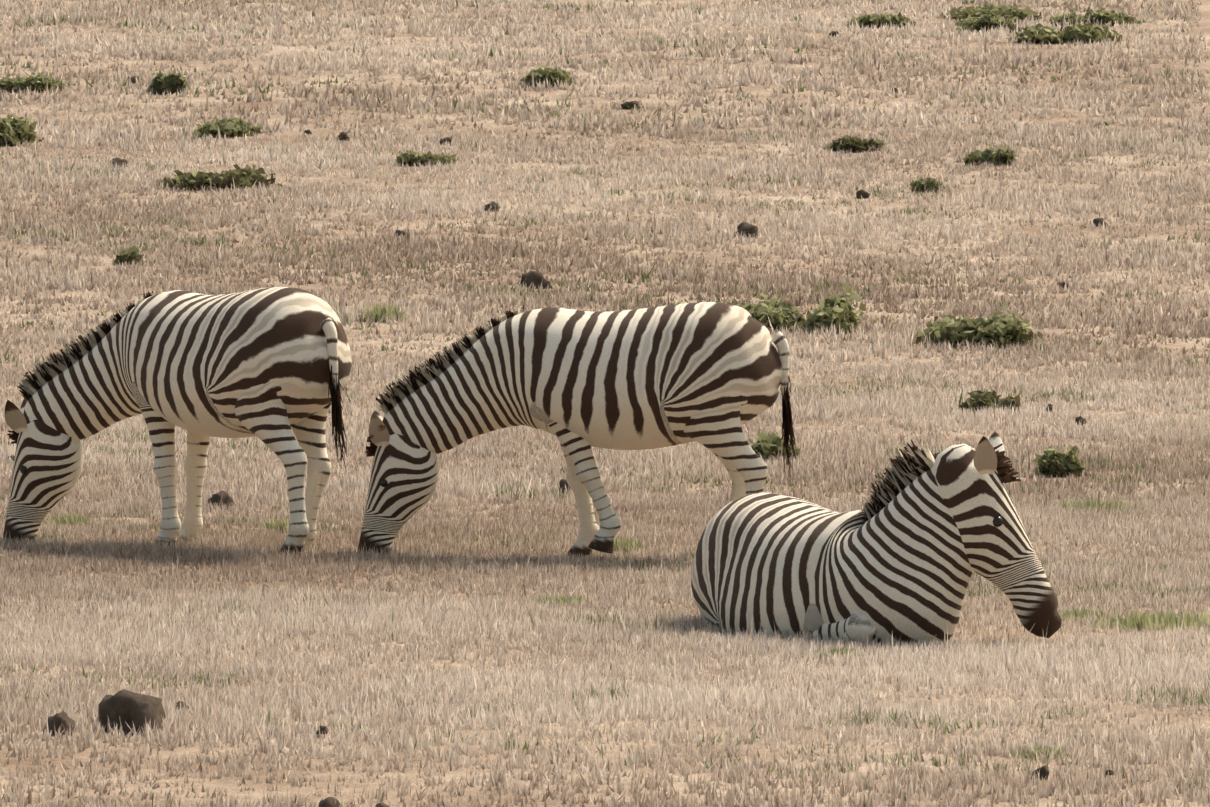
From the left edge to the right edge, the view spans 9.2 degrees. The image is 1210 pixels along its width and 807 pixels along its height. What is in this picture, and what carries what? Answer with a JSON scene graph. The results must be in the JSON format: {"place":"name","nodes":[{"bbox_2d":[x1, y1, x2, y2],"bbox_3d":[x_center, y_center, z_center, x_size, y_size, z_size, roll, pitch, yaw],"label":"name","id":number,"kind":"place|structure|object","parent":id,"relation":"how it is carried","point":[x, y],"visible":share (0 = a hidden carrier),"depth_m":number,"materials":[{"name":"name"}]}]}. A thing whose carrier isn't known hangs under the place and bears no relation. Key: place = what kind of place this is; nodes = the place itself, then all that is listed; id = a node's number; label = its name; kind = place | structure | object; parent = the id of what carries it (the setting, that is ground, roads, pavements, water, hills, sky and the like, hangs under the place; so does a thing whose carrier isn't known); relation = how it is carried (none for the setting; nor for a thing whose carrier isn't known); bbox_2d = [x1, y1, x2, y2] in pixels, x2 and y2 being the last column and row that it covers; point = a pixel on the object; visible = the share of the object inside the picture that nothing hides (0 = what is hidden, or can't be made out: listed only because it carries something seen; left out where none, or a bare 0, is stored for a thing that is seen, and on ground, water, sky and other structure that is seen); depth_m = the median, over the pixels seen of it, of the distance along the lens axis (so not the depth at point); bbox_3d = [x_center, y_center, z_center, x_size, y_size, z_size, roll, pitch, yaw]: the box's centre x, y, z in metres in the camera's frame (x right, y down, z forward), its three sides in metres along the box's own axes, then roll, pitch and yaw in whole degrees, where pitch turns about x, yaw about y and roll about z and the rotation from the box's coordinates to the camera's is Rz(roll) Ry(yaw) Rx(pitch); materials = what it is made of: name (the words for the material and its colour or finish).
{"place":"outdoors","nodes":[
{"label":"outdoors","id":0,"kind":"place"},
{"bbox_2d":[0,0,1209,806],"bbox_3d":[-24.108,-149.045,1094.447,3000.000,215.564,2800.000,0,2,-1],"label":"ground","id":1,"kind":"structure","parent":0,"point":[232,786],"depth_m":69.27,"materials":[{"name":"brown plant"}]},
{"bbox_2d":[0,113,43,146],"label":"shrub","id":2,"kind":"object","parent":1,"relation":"on","point":[15,130],"visible":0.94,"depth_m":79.73,"materials":[{"name":"green plant"}]},
{"bbox_2d":[0,72,70,92],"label":"shrub","id":3,"kind":"object","parent":1,"relation":"on","point":[38,81],"visible":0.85,"depth_m":86.04,"materials":[{"name":"green plant"}]},
{"bbox_2d":[43,711,75,735],"bbox_3d":[-2.111,1.237,29.259,0.115,0.094,0.132,1,2,18],"label":"rock","id":4,"kind":"object","parent":1,"relation":"on","point":[57,720],"visible":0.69,"depth_m":29.22,"materials":[{"name":"stone"}]},
{"bbox_2d":[45,512,90,525],"bbox_3d":[-3.038,0.656,42.742,0.260,0.094,0.298,2,3,41],"label":"grass patch","id":5,"kind":"object","parent":1,"relation":"on","point":[66,518],"visible":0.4,"depth_m":42.69,"materials":[{"name":"green plant"}]},
{"bbox_2d":[110,157,127,166],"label":"rock","id":6,"kind":"object","parent":1,"relation":"on","point":[119,161],"visible":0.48,"depth_m":76.90,"materials":[{"name":"stone"}]},
{"bbox_2d":[114,246,144,264],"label":"shrub","id":7,"kind":"object","parent":1,"relation":"on","point":[130,254],"visible":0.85,"depth_m":66.65,"materials":[{"name":"green plant"}]},
{"bbox_2d":[98,689,165,735],"bbox_3d":[-1.822,1.205,29.352,0.263,0.185,0.381,-1,2,-19],"label":"rock","id":8,"kind":"object","parent":1,"relation":"on","point":[129,708],"visible":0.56,"depth_m":29.30,"materials":[{"name":"stone"}]},
{"bbox_2d":[130,76,141,82],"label":"lump","id":9,"kind":"object","parent":1,"relation":"on","point":[133,79],"visible":0.6,"depth_m":86.86,"materials":[{"name":"stone"}]},
{"bbox_2d":[147,70,188,94],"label":"shrub","id":10,"kind":"object","parent":1,"relation":"on","point":[172,82],"visible":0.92,"depth_m":85.43,"materials":[{"name":"green plant"}]},
{"bbox_2d":[3,287,351,554],"bbox_3d":[-2.240,0.136,40.866,2.443,1.562,0.834,2,3,37],"label":"zebra","id":11,"kind":"object","parent":1,"relation":"on","point":[269,366],"visible":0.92,"depth_m":40.52,"materials":[{"name":"black"}]},
{"bbox_2d":[176,701,188,709],"bbox_3d":[-1.695,1.211,30.289,0.047,0.036,0.054,1,3,27],"label":"lump","id":12,"kind":"object","parent":1,"relation":"on","point":[178,704],"visible":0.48,"depth_m":30.27,"materials":[{"name":"stone"}]},
{"bbox_2d":[157,164,282,189],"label":"shrub","id":13,"kind":"object","parent":1,"relation":"on","point":[240,177],"visible":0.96,"depth_m":74.41,"materials":[{"name":"green plant"}]},
{"bbox_2d":[208,490,235,508],"bbox_3d":[-2.255,0.568,44.408,0.192,0.113,0.124,-1,2,-19],"label":"rock","id":14,"kind":"object","parent":1,"relation":"on","point":[227,499],"visible":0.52,"depth_m":44.37,"materials":[{"name":"stone"}]},
{"bbox_2d":[193,115,266,137],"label":"shrub","id":15,"kind":"object","parent":1,"relation":"on","point":[235,127],"visible":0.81,"depth_m":80.30,"materials":[{"name":"green plant"}]},
{"bbox_2d":[263,515,289,532],"bbox_3d":[-1.798,0.677,42.127,0.233,0.122,0.296,-2,3,-40],"label":"herb","id":16,"kind":"object","parent":1,"relation":"on","point":[278,524],"visible":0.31,"depth_m":42.09,"materials":[{"name":"green plant"}]},
{"bbox_2d":[316,726,328,733],"bbox_3d":[-1.090,1.260,29.129,0.050,0.033,0.033,-1,3,-29],"label":"lump","id":17,"kind":"object","parent":1,"relation":"on","point":[324,729],"visible":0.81,"depth_m":29.12,"materials":[{"name":"stone"}]},
{"bbox_2d":[319,797,339,806],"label":"rock","id":18,"kind":"object","parent":1,"relation":"on","point":[327,801],"visible":1,"depth_m":26.01,"materials":[{"name":"grey stone"}]},
{"bbox_2d":[338,132,349,139],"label":"rock","id":19,"kind":"object","parent":1,"relation":"on","point":[343,136],"visible":0.88,"depth_m":79.72,"materials":[{"name":"stone"}]},
{"bbox_2d":[350,301,407,320],"bbox_3d":[-1.844,-0.764,61.772,0.482,0.169,0.498,0,2,-1],"label":"grass patch","id":20,"kind":"object","parent":1,"relation":"on","point":[381,309],"visible":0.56,"depth_m":61.69,"materials":[{"name":"green plant"}]},
{"bbox_2d":[375,802,388,806],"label":"lump","id":21,"kind":"object","parent":1,"relation":"on","point":[381,804],"visible":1,"depth_m":26.03,"materials":[{"name":"grey stone"}]},
{"bbox_2d":[394,230,405,236],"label":"rock","id":22,"kind":"object","parent":1,"relation":"on","point":[401,232],"visible":0.44,"depth_m":69.40,"materials":[{"name":"stone"}]},
{"bbox_2d":[394,149,456,165],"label":"shrub","id":23,"kind":"object","parent":1,"relation":"on","point":[409,158],"visible":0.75,"depth_m":76.98,"materials":[{"name":"green plant"}]},
{"bbox_2d":[440,137,451,145],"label":"rock","id":24,"kind":"object","parent":1,"relation":"on","point":[446,139],"visible":0.52,"depth_m":78.99,"materials":[{"name":"stone"}]},
{"bbox_2d":[484,201,499,211],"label":"rock","id":25,"kind":"object","parent":1,"relation":"on","point":[492,204],"visible":0.65,"depth_m":72.23,"materials":[{"name":"stone"}]},
{"bbox_2d":[520,271,552,288],"bbox_3d":[-0.581,-1.061,64.677,0.309,0.157,0.215,1,3,27],"label":"rock","id":26,"kind":"object","parent":1,"relation":"on","point":[535,278],"visible":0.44,"depth_m":64.62,"materials":[{"name":"stone"}]},
{"bbox_2d":[519,65,575,86],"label":"shrub","id":27,"kind":"object","parent":1,"relation":"on","point":[541,75],"visible":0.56,"depth_m":85.33,"materials":[{"name":"green plant"}]},
{"bbox_2d":[522,593,586,606],"bbox_3d":[-0.248,0.950,36.593,0.322,0.064,0.296,1,2,21],"label":"grass patch","id":28,"kind":"object","parent":1,"relation":"on","point":[560,599],"visible":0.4,"depth_m":36.55,"materials":[{"name":"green plant"}]},
{"bbox_2d":[559,479,569,492],"bbox_3d":[-0.241,0.500,45.897,0.087,0.083,0.119,1,3,33],"label":"lump","id":29,"kind":"object","parent":1,"relation":"on","point":[563,482],"visible":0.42,"depth_m":45.87,"materials":[{"name":"stone"}]},
{"bbox_2d":[358,302,797,556],"bbox_3d":[-0.135,0.197,40.046,2.356,1.478,0.767,1,2,13],"label":"zebra","id":30,"kind":"object","parent":1,"relation":"on","point":[712,376],"visible":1,"depth_m":39.81,"materials":[{"name":"black"}]},
{"bbox_2d":[602,535,645,553],"bbox_3d":[0.109,0.761,40.500,0.262,0.116,0.289,0,2,-1],"label":"grass patch","id":31,"kind":"object","parent":1,"relation":"on","point":[621,543],"visible":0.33,"depth_m":40.47,"materials":[{"name":"green plant"}]},
{"bbox_2d":[621,100,640,107],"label":"rock","id":32,"kind":"object","parent":1,"relation":"on","point":[630,104],"visible":0.9,"depth_m":82.56,"materials":[{"name":"stone"}]},
{"bbox_2d":[734,222,758,237],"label":"rock","id":33,"kind":"object","parent":1,"relation":"on","point":[747,228],"visible":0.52,"depth_m":69.84,"materials":[{"name":"brown stone"}]},
{"bbox_2d":[748,430,801,463],"bbox_3d":[1.099,0.307,48.927,0.392,0.265,0.360,0,2,-1],"label":"shrub","id":34,"kind":"object","parent":1,"relation":"on","point":[767,446],"visible":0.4,"depth_m":48.82,"materials":[{"name":"green plant"}]},
{"bbox_2d":[738,283,865,334],"bbox_3d":[1.558,-0.750,61.027,1.106,0.451,0.968,0,2,-1],"label":"shrub","id":35,"kind":"object","parent":1,"relation":"on","point":[836,307],"visible":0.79,"depth_m":60.79,"materials":[{"name":"green plant"}]},
{"bbox_2d":[828,31,838,36],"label":"lump","id":36,"kind":"object","parent":1,"relation":"on","point":[834,32],"visible":0.6,"depth_m":93.64,"materials":[{"name":"stone"}]},
{"bbox_2d":[817,647,859,658],"bbox_3d":[1.027,1.095,33.204,0.196,0.056,0.185,1,2,14],"label":"grass patch","id":37,"kind":"object","parent":1,"relation":"on","point":[832,651],"visible":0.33,"depth_m":33.18,"materials":[{"name":"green plant"}]},
{"bbox_2d":[823,134,884,152],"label":"shrub","id":38,"kind":"object","parent":1,"relation":"on","point":[856,144],"visible":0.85,"depth_m":77.81,"materials":[{"name":"green plant"}]},
{"bbox_2d":[855,190,870,197],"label":"rock","id":39,"kind":"object","parent":1,"relation":"on","point":[864,194],"visible":0.88,"depth_m":73.42,"materials":[{"name":"stone"}]},
{"bbox_2d":[691,431,1061,645],"bbox_3d":[1.052,0.732,34.656,0.831,1.246,2.358,-2,3,-36],"label":"zebra","id":40,"kind":"object","parent":1,"relation":"on","point":[915,544],"visible":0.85,"depth_m":33.97,"materials":[{"name":"black"}]},
{"bbox_2d":[846,12,915,27],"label":"shrub","id":41,"kind":"object","parent":1,"relation":"on","point":[873,19],"visible":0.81,"depth_m":95.45,"materials":[{"name":"green plant"}]},
{"bbox_2d":[910,177,944,192],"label":"shrub","id":42,"kind":"object","parent":1,"relation":"on","point":[931,183],"visible":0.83,"depth_m":73.97,"materials":[{"name":"green plant"}]},
{"bbox_2d":[911,304,1046,347],"bbox_3d":[2.948,-0.602,59.837,1.113,0.379,1.012,0,2,-1],"label":"shrub","id":43,"kind":"object","parent":1,"relation":"on","point":[1003,329],"visible":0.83,"depth_m":59.58,"materials":[{"name":"green plant"}]},
{"bbox_2d":[949,390,1020,412],"bbox_3d":[2.729,-0.011,53.971,0.428,0.231,0.475,-1,3,-30],"label":"shrub","id":44,"kind":"object","parent":1,"relation":"on","point":[978,399],"visible":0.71,"depth_m":53.87,"materials":[{"name":"green plant"}]},
{"bbox_2d":[955,9,1023,32],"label":"shrub","id":45,"kind":"object","parent":1,"relation":"on","point":[983,21],"visible":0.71,"depth_m":94.63,"materials":[{"name":"green plant"}]},
{"bbox_2d":[963,144,1015,165],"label":"shrub","id":46,"kind":"object","parent":1,"relation":"on","point":[991,154],"visible":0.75,"depth_m":76.30,"materials":[{"name":"green plant"}]},
{"bbox_2d":[937,2,1041,21],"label":"shrub","id":47,"kind":"object","parent":1,"relation":"on","point":[1010,11],"visible":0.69,"depth_m":96.23,"materials":[{"name":"green plant"}]},
{"bbox_2d":[1003,744,1076,759],"bbox_3d":[1.630,1.302,28.283,0.243,0.046,0.267,-2,3,-36],"label":"grass patch","id":48,"kind":"object","parent":1,"relation":"on","point":[1056,751],"visible":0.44,"depth_m":28.24,"materials":[{"name":"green plant"}]},
{"bbox_2d":[1032,765,1049,779],"bbox_3d":[1.576,1.331,27.282,0.063,0.054,0.075,0,2,-9],"label":"lump","id":49,"kind":"object","parent":1,"relation":"on","point":[1043,771],"visible":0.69,"depth_m":27.25,"materials":[{"name":"stone"}]},
{"bbox_2d":[1046,404,1052,411],"bbox_3d":[3.168,0.034,53.760,0.086,0.065,0.106,1,2,22],"label":"lump","id":50,"kind":"object","parent":1,"relation":"on","point":[1050,407],"visible":0.35,"depth_m":53.74,"materials":[{"name":"stone"}]},
{"bbox_2d":[1032,444,1087,477],"bbox_3d":[2.875,0.379,47.578,0.333,0.258,0.259,-1,3,-26],"label":"shrub","id":51,"kind":"object","parent":1,"relation":"on","point":[1053,462],"visible":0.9,"depth_m":47.52,"materials":[{"name":"green plant"}]},
{"bbox_2d":[1057,282,1067,288],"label":"rock","id":52,"kind":"object","parent":1,"relation":"on","point":[1062,283],"visible":0.42,"depth_m":65.19,"materials":[{"name":"stone"}]},
{"bbox_2d":[1005,21,1122,43],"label":"shrub","id":53,"kind":"object","parent":1,"relation":"on","point":[1038,32],"visible":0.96,"depth_m":92.86,"materials":[{"name":"green plant"}]},
{"bbox_2d":[1075,416,1086,424],"bbox_3d":[3.322,0.117,52.660,0.098,0.066,0.084,-1,3,-27],"label":"rock","id":54,"kind":"object","parent":1,"relation":"on","point":[1080,419],"visible":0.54,"depth_m":52.63,"materials":[{"name":"stone"}]},
{"bbox_2d":[1059,607,1106,619],"bbox_3d":[2.232,0.993,35.590,0.317,0.073,0.353,0,2,-1],"label":"grass patch","id":55,"kind":"object","parent":1,"relation":"on","point":[1081,613],"visible":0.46,"depth_m":35.52,"materials":[{"name":"green plant"}]},
{"bbox_2d":[1044,8,1141,25],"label":"shrub","id":56,"kind":"object","parent":1,"relation":"on","point":[1107,15],"visible":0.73,"depth_m":95.63,"materials":[{"name":"green plant"}]},
{"bbox_2d":[1050,497,1140,512],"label":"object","id":57,"kind":"object","parent":1,"relation":"on","point":[1097,503],"visible":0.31,"depth_m":44.02,"materials":[{"name":"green plant"}]},
{"bbox_2d":[1093,218,1107,226],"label":"rock","id":58,"kind":"object","parent":1,"relation":"on","point":[1097,221],"visible":0.62,"depth_m":70.76,"materials":[{"name":"stone"}]},
{"bbox_2d":[1106,769,1114,774],"bbox_3d":[1.833,1.338,27.373,0.036,0.021,0.030,1,3,29],"label":"lump","id":59,"kind":"object","parent":1,"relation":"on","point":[1111,772],"visible":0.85,"depth_m":27.37,"materials":[{"name":"brown stone"}]},
{"bbox_2d":[1066,607,1209,632],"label":"grass patch","id":60,"kind":"object","parent":1,"relation":"on","point":[1137,620],"visible":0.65,"depth_m":34.97,"materials":[{"name":"green plant"}]}
]}

